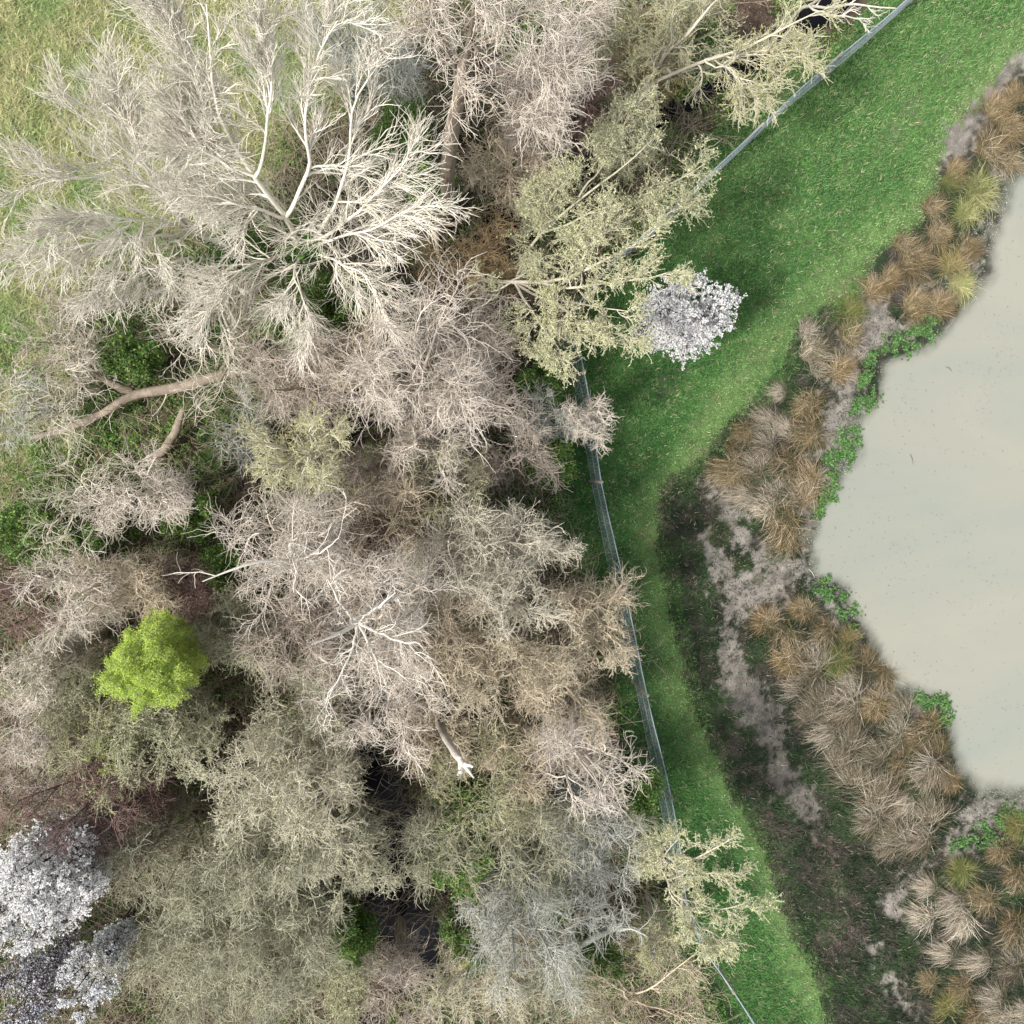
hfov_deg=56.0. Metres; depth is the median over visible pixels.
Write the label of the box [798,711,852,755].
sedge tuft
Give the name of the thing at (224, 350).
bare tree
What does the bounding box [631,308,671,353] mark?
blossom bush
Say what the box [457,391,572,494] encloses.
bare shrub
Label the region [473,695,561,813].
bare shrub
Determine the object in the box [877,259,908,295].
sedge tuft
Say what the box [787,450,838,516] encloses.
sedge tuft
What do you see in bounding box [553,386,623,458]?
bare shrub
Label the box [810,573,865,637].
marsh plants
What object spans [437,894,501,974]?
evergreen bush
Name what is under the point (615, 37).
bare shrub
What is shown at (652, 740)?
wire fence
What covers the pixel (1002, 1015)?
sedge tuft
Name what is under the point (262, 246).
evergreen bush
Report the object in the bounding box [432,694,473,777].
dead snag
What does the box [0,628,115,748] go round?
bare shrub
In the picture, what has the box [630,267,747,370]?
blossom bush
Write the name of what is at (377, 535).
bare shrub
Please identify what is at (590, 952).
evergreen bush
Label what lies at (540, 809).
bare shrub
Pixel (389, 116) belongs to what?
evergreen bush
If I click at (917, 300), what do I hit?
sedge tuft
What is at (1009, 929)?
sedge tuft
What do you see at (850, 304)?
rush tuft
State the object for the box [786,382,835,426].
sedge tuft
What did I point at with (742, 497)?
sedge tuft
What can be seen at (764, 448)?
sedge tuft
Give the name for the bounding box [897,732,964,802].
sedge tuft
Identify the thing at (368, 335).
bare tree
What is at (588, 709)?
bare tree
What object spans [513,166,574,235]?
bare shrub
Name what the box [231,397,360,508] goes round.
bare tree
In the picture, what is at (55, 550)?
bare shrub
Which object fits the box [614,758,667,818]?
evergreen bush
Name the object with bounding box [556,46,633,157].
bare shrub
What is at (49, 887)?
blossom bush
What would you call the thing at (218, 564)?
evergreen bush
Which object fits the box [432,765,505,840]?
evergreen bush
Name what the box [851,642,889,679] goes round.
sedge tuft
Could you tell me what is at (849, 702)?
sedge tuft
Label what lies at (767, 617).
sedge tuft
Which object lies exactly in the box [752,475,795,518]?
sedge tuft
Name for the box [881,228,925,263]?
sedge tuft
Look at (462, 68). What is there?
tall tree
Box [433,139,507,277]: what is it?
crooked branch
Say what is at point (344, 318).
evergreen bush
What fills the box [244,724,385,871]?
bare tree
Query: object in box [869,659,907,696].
sedge tuft
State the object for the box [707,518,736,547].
moss cushion
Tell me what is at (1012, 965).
sedge tuft
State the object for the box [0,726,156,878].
bare shrub
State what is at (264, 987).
bare shrub
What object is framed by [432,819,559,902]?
bare shrub
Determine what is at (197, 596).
bare shrub
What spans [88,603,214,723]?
green tree
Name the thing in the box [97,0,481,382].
ash tree
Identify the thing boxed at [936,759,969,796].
sedge tuft
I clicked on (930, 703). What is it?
marsh plants
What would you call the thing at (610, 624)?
bare tree
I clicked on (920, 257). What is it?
sedge tuft
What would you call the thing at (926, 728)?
sedge tuft
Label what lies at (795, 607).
sedge tuft
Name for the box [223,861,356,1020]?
bare tree
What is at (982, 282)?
pond bed
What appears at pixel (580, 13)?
bare tree
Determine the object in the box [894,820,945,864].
sedge tuft
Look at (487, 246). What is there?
bare shrub
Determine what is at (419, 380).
bare tree
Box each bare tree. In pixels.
[0,543,144,658]
[0,629,108,717]
[62,436,198,543]
[89,672,237,793]
[134,243,282,426]
[179,705,340,848]
[181,471,376,640]
[182,773,364,933]
[223,315,364,436]
[223,572,374,699]
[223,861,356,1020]
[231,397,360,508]
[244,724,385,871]
[245,653,362,768]
[283,525,469,708]
[284,295,402,408]
[287,0,387,102]
[289,789,405,933]
[291,619,472,784]
[311,246,525,470]
[313,433,411,517]
[328,454,446,593]
[348,0,433,121]
[370,380,481,502]
[383,568,507,708]
[394,486,566,628]
[407,276,529,379]
[412,324,535,442]
[437,612,584,737]
[460,840,608,1022]
[463,550,579,646]
[467,495,587,594]
[469,0,625,135]
[506,642,621,754]
[513,694,658,828]
[529,768,654,892]
[538,561,649,673]
[566,602,635,680]
[617,0,747,99]
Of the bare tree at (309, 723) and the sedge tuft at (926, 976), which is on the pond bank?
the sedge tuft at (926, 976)
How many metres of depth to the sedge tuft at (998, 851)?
23.59 m
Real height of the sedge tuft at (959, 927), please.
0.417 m
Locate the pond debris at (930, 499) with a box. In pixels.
[822,205,1023,763]
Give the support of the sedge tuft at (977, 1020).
on the pond bank
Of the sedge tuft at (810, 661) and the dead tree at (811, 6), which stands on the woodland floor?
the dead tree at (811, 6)
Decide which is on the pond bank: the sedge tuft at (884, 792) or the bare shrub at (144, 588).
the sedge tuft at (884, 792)
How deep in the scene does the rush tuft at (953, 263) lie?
22.73 m
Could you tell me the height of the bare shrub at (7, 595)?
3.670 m
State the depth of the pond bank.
23.15 m
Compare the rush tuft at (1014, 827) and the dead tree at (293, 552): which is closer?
the dead tree at (293, 552)
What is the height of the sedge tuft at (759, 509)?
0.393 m
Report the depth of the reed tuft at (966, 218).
22.68 m
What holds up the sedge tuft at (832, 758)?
on the pond bank
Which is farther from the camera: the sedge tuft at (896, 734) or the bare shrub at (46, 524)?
the sedge tuft at (896, 734)
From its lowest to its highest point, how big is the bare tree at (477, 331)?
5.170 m
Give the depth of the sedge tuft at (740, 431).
22.50 m
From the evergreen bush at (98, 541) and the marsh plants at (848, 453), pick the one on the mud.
the marsh plants at (848, 453)
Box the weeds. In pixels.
[548,0,1015,1023]
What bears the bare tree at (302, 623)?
on the woodland floor
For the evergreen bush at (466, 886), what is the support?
on the woodland floor
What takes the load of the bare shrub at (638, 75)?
on the woodland floor
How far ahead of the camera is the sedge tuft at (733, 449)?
22.53 m
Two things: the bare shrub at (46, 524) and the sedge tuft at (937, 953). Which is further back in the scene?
the sedge tuft at (937, 953)
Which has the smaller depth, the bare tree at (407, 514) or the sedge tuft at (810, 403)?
the bare tree at (407, 514)
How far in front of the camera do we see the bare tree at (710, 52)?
18.28 m
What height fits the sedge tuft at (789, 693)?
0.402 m
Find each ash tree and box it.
[0,17,259,333]
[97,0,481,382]
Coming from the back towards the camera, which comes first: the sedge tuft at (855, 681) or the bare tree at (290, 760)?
the sedge tuft at (855, 681)
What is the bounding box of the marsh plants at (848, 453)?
[822,424,864,472]
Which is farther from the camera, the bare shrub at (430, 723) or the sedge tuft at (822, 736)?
the sedge tuft at (822, 736)
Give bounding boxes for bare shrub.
[0,264,113,404]
[0,303,117,459]
[0,363,67,460]
[0,533,73,656]
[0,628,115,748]
[0,670,84,777]
[0,717,80,826]
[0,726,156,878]
[7,477,115,605]
[16,429,149,564]
[27,688,166,821]
[58,743,200,877]
[61,542,201,627]
[73,902,239,1023]
[80,705,160,777]
[89,785,249,942]
[134,827,321,1021]
[137,542,236,634]
[173,577,282,693]
[173,904,335,1023]
[192,361,280,475]
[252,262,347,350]
[289,938,376,1023]
[319,498,417,587]
[353,915,445,1023]
[378,787,496,910]
[381,421,497,550]
[385,679,479,783]
[398,199,528,313]
[399,908,549,1023]
[407,703,549,855]
[432,819,559,902]
[453,855,524,980]
[455,91,573,220]
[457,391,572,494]
[467,776,613,922]
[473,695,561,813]
[480,49,577,182]
[509,378,587,445]
[512,916,611,1023]
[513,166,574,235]
[548,820,641,957]
[550,0,673,110]
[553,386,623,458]
[555,923,719,1023]
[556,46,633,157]
[585,84,668,185]
[596,4,698,122]
[629,896,709,1001]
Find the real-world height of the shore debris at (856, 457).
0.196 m
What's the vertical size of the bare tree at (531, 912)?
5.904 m
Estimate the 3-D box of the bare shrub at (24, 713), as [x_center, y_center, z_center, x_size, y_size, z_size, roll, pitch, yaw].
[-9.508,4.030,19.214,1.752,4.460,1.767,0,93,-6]
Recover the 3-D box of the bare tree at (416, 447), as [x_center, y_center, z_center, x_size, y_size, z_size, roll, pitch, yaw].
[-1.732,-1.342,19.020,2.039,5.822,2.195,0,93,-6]
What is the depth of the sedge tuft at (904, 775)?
23.22 m
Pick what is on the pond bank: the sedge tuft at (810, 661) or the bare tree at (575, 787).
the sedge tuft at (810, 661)
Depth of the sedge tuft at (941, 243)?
22.72 m
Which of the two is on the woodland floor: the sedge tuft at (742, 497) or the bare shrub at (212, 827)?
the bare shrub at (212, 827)
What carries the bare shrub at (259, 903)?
on the woodland floor
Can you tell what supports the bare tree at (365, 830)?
on the woodland floor
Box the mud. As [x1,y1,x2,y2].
[696,46,1023,1012]
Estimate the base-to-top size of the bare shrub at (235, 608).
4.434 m
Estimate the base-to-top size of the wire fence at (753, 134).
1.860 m
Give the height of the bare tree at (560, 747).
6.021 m
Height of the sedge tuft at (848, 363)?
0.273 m
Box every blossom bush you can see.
[0,803,135,957]
[0,928,83,1023]
[54,894,143,1023]
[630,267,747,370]
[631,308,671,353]
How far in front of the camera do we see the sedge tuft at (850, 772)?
23.09 m
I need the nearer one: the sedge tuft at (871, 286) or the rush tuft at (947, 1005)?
the sedge tuft at (871, 286)
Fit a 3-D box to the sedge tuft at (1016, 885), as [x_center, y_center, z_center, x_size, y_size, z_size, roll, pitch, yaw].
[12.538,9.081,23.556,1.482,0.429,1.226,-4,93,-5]
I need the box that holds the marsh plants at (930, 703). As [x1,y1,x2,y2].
[913,687,957,731]
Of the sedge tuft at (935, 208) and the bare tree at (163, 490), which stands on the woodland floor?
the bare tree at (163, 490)
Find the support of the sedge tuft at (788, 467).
on the pond bank
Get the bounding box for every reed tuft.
[943,264,982,309]
[946,193,984,232]
[947,149,1007,229]
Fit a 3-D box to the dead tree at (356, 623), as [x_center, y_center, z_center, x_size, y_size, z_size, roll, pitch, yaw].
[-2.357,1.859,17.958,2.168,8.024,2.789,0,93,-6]
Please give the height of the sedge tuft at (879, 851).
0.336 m
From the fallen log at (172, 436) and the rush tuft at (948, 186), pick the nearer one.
the fallen log at (172, 436)
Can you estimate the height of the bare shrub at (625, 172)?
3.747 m
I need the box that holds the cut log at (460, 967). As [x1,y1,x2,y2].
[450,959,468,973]
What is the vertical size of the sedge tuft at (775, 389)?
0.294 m
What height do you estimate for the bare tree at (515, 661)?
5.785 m
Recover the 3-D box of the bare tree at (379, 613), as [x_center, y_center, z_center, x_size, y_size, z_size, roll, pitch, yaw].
[-2.445,1.567,18.263,3.183,7.478,2.889,0,93,-6]
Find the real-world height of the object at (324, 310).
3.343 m
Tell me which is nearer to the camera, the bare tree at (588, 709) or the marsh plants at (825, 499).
the bare tree at (588, 709)
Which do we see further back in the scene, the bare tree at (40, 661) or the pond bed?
the pond bed
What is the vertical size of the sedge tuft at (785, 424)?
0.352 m
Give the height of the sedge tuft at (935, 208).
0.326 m
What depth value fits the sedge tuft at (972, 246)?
22.86 m
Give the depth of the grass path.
22.56 m
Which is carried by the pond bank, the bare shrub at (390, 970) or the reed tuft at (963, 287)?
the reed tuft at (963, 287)
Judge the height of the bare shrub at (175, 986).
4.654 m
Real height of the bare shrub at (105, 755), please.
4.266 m
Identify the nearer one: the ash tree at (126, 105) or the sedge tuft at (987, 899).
the ash tree at (126, 105)
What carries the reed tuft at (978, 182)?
on the pond bank
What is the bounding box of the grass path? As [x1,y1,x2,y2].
[547,0,1023,1023]
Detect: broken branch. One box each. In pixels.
[560,904,604,929]
[568,887,661,968]
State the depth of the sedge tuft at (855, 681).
23.04 m
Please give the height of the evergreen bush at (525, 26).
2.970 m
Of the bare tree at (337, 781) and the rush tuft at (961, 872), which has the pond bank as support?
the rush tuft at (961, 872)
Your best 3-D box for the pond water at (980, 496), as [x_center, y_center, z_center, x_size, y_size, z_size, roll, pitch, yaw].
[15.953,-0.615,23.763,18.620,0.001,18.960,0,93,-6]
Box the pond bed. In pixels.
[809,171,1023,794]
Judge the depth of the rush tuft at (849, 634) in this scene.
22.97 m
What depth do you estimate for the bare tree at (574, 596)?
18.84 m
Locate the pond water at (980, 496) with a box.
[812,172,1023,791]
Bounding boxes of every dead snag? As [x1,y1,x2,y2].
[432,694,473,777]
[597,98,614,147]
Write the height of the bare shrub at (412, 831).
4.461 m
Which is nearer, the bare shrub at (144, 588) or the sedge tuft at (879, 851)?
the bare shrub at (144, 588)
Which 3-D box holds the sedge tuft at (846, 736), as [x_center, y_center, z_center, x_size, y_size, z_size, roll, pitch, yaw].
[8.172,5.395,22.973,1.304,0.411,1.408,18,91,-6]
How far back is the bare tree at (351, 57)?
18.24 m
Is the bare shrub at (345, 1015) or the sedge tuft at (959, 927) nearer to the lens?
the bare shrub at (345, 1015)
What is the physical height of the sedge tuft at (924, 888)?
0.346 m
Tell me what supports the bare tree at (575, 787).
on the woodland floor
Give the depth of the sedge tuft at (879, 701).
23.10 m
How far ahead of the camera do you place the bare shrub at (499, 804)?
19.24 m
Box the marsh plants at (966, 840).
[948,801,1023,854]
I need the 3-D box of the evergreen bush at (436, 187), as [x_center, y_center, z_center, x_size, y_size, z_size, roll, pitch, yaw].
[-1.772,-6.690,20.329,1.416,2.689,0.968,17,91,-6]
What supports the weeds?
on the grass path
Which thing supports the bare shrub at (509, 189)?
on the woodland floor
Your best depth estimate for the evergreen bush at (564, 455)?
20.12 m
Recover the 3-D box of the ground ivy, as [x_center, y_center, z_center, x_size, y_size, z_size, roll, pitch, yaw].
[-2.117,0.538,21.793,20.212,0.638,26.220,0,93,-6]
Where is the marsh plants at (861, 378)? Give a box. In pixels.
[847,348,886,415]
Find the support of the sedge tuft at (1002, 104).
on the pond bank
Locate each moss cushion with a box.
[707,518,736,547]
[731,552,748,570]
[752,572,763,586]
[762,540,788,566]
[993,805,1013,824]
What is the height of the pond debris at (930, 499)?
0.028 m
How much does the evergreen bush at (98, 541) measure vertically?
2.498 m
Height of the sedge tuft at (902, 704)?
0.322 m
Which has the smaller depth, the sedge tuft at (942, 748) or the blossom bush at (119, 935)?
the blossom bush at (119, 935)
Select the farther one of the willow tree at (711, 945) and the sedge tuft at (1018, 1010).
the sedge tuft at (1018, 1010)
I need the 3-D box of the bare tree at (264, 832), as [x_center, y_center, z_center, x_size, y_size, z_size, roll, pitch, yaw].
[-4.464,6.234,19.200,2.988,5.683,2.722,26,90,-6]
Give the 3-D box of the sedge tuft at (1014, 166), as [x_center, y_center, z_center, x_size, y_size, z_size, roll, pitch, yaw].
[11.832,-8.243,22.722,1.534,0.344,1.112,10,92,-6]
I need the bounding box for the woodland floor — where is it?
[0,0,875,1023]
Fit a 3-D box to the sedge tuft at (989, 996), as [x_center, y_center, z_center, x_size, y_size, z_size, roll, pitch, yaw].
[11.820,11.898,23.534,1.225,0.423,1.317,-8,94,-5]
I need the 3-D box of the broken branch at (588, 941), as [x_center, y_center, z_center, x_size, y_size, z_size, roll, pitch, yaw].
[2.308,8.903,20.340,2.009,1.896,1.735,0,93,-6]
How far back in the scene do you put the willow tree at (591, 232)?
16.75 m
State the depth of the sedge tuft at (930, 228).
22.70 m
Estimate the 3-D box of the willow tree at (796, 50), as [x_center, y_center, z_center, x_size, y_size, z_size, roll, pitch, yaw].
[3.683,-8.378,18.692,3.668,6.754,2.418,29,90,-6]
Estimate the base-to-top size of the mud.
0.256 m
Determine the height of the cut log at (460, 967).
0.380 m
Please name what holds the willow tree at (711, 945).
on the woodland floor
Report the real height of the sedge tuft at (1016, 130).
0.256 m
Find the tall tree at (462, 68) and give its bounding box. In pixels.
[370,0,606,237]
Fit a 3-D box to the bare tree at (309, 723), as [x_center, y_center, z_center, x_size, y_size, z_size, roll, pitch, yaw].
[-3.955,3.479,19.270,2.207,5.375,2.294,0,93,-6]
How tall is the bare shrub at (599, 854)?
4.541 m
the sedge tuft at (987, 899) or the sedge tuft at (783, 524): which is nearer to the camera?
the sedge tuft at (783, 524)
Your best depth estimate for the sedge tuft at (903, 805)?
23.22 m
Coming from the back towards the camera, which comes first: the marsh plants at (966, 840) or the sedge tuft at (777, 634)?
the marsh plants at (966, 840)
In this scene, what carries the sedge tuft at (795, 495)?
on the pond bank
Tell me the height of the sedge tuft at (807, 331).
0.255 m
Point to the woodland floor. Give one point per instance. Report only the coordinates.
(372, 424)
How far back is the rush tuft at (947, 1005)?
23.61 m
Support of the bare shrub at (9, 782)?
on the woodland floor
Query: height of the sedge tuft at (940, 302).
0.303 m
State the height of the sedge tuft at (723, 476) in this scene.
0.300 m
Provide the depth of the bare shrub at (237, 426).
19.17 m
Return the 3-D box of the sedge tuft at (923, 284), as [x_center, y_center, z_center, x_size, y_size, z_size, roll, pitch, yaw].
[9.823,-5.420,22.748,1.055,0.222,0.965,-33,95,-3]
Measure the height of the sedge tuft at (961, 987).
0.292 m
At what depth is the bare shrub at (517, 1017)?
19.14 m
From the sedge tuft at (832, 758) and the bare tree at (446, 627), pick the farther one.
the sedge tuft at (832, 758)
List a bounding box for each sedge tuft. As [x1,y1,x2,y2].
[701,443,763,507]
[719,476,766,512]
[724,431,753,467]
[726,415,762,449]
[729,447,783,492]
[739,485,787,528]
[742,599,787,639]
[744,423,789,471]
[747,401,785,437]
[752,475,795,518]
[756,499,826,558]
[758,433,826,496]
[758,613,812,662]
[763,519,810,566]
[764,377,794,405]
[764,408,802,447]
[764,632,820,687]
[772,666,812,703]
[774,469,822,519]
[778,631,841,698]
[779,405,835,462]
[781,591,827,628]
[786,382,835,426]
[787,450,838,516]
[788,673,860,726]
[789,312,822,348]
[789,697,829,729]
[798,357,830,382]
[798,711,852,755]
[799,321,840,369]
[807,612,844,658]
[815,345,865,392]
[816,664,875,739]
[816,738,862,775]
[823,754,887,797]
[826,710,877,765]
[830,662,872,697]
[835,312,868,359]
[843,759,915,829]
[848,799,893,846]
[851,270,896,313]
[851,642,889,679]
[853,680,902,727]
[854,726,902,783]
[864,834,904,868]
[868,799,933,871]
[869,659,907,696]
[876,708,914,763]
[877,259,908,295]
[879,682,925,731]
[879,744,929,799]
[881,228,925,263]
[887,785,925,829]
[889,236,940,291]
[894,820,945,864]
[895,896,952,940]
[897,282,938,332]
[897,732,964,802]
[899,706,950,757]
[899,720,933,762]
[905,788,959,841]
[907,869,948,902]
[909,267,941,300]
[910,966,944,996]
[912,185,953,225]
[915,284,968,328]
[919,723,960,765]
[920,217,956,252]
[921,930,963,971]
[922,218,959,257]
[925,878,977,926]
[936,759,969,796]
[937,900,988,948]
[941,967,981,1009]
[942,152,974,191]
[950,943,1011,979]
[951,231,993,267]
[958,1001,1007,1023]
[959,118,1017,174]
[961,879,1008,922]
[972,974,1014,1021]
[975,84,1023,135]
[975,1002,1023,1023]
[981,830,1022,870]
[989,902,1023,959]
[990,142,1023,180]
[991,938,1023,992]
[994,108,1023,153]
[998,861,1023,897]
[1002,73,1023,107]
[1005,994,1023,1023]
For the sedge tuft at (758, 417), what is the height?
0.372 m
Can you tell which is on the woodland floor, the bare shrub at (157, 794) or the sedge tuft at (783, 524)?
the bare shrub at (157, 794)
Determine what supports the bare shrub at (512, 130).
on the woodland floor
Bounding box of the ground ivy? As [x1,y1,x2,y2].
[0,0,857,1023]
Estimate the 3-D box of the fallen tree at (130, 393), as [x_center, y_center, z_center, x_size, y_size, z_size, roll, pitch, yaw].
[-8.133,-2.840,20.026,5.385,2.250,2.427,-17,94,-4]
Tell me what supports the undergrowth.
on the woodland floor
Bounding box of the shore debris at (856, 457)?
[792,151,1023,819]
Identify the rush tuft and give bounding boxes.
[816,638,859,685]
[827,285,874,338]
[835,621,866,654]
[924,983,967,1023]
[930,240,978,285]
[934,166,962,200]
[938,851,988,892]
[999,806,1023,847]
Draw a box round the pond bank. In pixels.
[89,21,1023,1023]
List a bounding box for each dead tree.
[162,485,357,620]
[306,555,448,730]
[774,0,895,32]
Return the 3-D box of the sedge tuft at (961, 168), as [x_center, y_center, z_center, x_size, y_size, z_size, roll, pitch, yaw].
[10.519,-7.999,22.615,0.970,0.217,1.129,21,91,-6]
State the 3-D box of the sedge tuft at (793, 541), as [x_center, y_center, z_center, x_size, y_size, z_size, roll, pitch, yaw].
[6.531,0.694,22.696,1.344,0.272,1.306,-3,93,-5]
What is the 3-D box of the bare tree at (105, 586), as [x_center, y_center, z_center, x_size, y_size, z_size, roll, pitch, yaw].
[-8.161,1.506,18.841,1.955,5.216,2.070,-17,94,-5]
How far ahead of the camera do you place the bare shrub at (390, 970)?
19.62 m
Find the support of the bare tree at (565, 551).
on the woodland floor
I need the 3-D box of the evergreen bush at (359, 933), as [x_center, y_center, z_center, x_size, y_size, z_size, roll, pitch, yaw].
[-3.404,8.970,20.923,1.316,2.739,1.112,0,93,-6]
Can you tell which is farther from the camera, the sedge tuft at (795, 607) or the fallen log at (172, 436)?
the sedge tuft at (795, 607)
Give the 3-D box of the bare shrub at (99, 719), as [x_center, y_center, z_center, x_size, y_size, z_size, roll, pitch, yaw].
[-7.821,4.579,19.404,1.996,4.467,2.262,-34,95,-3]
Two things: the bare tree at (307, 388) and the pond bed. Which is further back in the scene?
the pond bed
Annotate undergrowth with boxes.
[0,0,774,1023]
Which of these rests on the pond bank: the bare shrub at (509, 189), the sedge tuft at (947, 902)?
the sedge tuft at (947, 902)
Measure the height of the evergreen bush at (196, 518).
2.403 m
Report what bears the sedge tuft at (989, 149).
on the pond bank
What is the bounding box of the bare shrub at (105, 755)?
[80,705,160,777]
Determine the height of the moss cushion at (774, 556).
0.052 m
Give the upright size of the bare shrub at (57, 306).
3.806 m
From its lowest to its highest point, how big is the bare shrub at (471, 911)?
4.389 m
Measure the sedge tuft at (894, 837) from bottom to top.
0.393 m
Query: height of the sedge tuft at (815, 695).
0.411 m
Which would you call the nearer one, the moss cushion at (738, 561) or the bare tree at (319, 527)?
the bare tree at (319, 527)
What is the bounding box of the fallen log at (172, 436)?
[144,407,184,461]
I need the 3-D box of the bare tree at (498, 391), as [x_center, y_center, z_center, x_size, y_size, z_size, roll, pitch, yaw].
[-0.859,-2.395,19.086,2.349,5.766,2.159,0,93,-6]
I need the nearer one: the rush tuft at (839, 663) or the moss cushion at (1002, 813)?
the rush tuft at (839, 663)
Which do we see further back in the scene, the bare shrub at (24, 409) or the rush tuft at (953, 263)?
the rush tuft at (953, 263)
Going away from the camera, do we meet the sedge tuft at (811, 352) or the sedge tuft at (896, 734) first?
the sedge tuft at (811, 352)
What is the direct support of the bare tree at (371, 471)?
on the woodland floor
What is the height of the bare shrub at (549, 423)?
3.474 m
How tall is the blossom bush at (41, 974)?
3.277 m
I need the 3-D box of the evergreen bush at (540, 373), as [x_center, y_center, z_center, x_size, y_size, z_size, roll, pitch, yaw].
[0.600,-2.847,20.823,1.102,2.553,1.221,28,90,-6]
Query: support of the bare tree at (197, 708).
on the woodland floor
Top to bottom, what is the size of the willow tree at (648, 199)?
6.811 m
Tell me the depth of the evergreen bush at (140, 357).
19.44 m
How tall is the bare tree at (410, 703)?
6.313 m
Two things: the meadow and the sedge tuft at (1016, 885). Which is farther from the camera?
the sedge tuft at (1016, 885)
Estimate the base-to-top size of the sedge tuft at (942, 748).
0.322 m
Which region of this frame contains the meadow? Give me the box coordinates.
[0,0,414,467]
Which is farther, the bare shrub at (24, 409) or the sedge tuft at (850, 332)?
the sedge tuft at (850, 332)
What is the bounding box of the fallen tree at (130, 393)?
[15,322,252,465]
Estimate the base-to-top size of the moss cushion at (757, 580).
0.026 m
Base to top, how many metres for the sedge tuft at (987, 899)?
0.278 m
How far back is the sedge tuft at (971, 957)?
23.60 m
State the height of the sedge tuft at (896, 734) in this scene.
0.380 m
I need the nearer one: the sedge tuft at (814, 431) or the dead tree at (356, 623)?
the dead tree at (356, 623)
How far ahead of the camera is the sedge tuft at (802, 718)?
22.91 m
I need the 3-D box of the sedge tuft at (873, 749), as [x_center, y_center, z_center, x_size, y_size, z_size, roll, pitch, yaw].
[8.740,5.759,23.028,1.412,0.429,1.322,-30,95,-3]
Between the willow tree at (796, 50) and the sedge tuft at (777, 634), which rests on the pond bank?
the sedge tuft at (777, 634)
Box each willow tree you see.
[465,185,699,387]
[491,69,721,307]
[588,0,847,131]
[612,776,783,968]
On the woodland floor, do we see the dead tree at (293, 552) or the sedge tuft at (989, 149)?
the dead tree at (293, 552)
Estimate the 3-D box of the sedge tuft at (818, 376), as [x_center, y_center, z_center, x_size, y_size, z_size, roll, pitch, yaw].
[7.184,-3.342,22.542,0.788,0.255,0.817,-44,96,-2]
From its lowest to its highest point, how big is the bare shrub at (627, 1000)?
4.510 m
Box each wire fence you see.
[561,319,754,1023]
[564,0,912,318]
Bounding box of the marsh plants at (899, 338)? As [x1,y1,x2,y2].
[877,314,943,360]
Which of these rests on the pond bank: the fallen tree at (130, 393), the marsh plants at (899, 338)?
the marsh plants at (899, 338)
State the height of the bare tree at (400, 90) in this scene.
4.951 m
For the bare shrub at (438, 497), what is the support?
on the woodland floor
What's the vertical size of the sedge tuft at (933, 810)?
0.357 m
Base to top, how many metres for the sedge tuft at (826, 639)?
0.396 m
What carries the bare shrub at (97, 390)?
on the woodland floor
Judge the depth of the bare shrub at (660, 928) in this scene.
20.61 m
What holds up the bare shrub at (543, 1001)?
on the woodland floor
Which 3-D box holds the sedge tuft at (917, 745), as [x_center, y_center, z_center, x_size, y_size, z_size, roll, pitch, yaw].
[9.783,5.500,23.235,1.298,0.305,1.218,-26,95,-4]
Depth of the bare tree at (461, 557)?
17.27 m
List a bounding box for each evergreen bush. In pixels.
[0,492,71,573]
[41,517,119,578]
[93,326,167,387]
[159,491,219,549]
[190,541,249,590]
[212,221,278,280]
[314,267,389,331]
[326,895,384,970]
[365,90,433,172]
[394,158,462,218]
[430,818,497,906]
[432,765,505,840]
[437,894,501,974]
[485,0,556,67]
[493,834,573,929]
[514,351,572,404]
[520,435,583,488]
[567,924,629,998]
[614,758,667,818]
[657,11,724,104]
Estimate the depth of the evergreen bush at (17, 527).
18.92 m
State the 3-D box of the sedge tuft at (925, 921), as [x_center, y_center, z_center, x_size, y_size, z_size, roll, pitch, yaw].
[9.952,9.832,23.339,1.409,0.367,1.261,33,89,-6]
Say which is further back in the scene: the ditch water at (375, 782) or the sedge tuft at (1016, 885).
the sedge tuft at (1016, 885)
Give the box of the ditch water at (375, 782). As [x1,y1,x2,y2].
[311,0,851,1023]
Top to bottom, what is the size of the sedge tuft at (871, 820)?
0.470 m
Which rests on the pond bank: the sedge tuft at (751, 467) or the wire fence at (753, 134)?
the sedge tuft at (751, 467)
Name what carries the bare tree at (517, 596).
on the woodland floor
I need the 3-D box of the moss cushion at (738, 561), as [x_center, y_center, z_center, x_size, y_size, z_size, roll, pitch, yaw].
[5.359,1.160,22.688,0.489,0.035,0.446,-42,96,-2]
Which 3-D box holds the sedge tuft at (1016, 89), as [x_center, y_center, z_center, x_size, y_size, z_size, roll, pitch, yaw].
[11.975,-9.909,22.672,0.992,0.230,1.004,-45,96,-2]
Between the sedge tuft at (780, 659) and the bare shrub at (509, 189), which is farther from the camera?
the sedge tuft at (780, 659)
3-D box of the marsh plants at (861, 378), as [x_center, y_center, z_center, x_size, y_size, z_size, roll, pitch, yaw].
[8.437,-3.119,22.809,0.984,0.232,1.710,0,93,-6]
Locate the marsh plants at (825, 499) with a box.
[812,469,843,520]

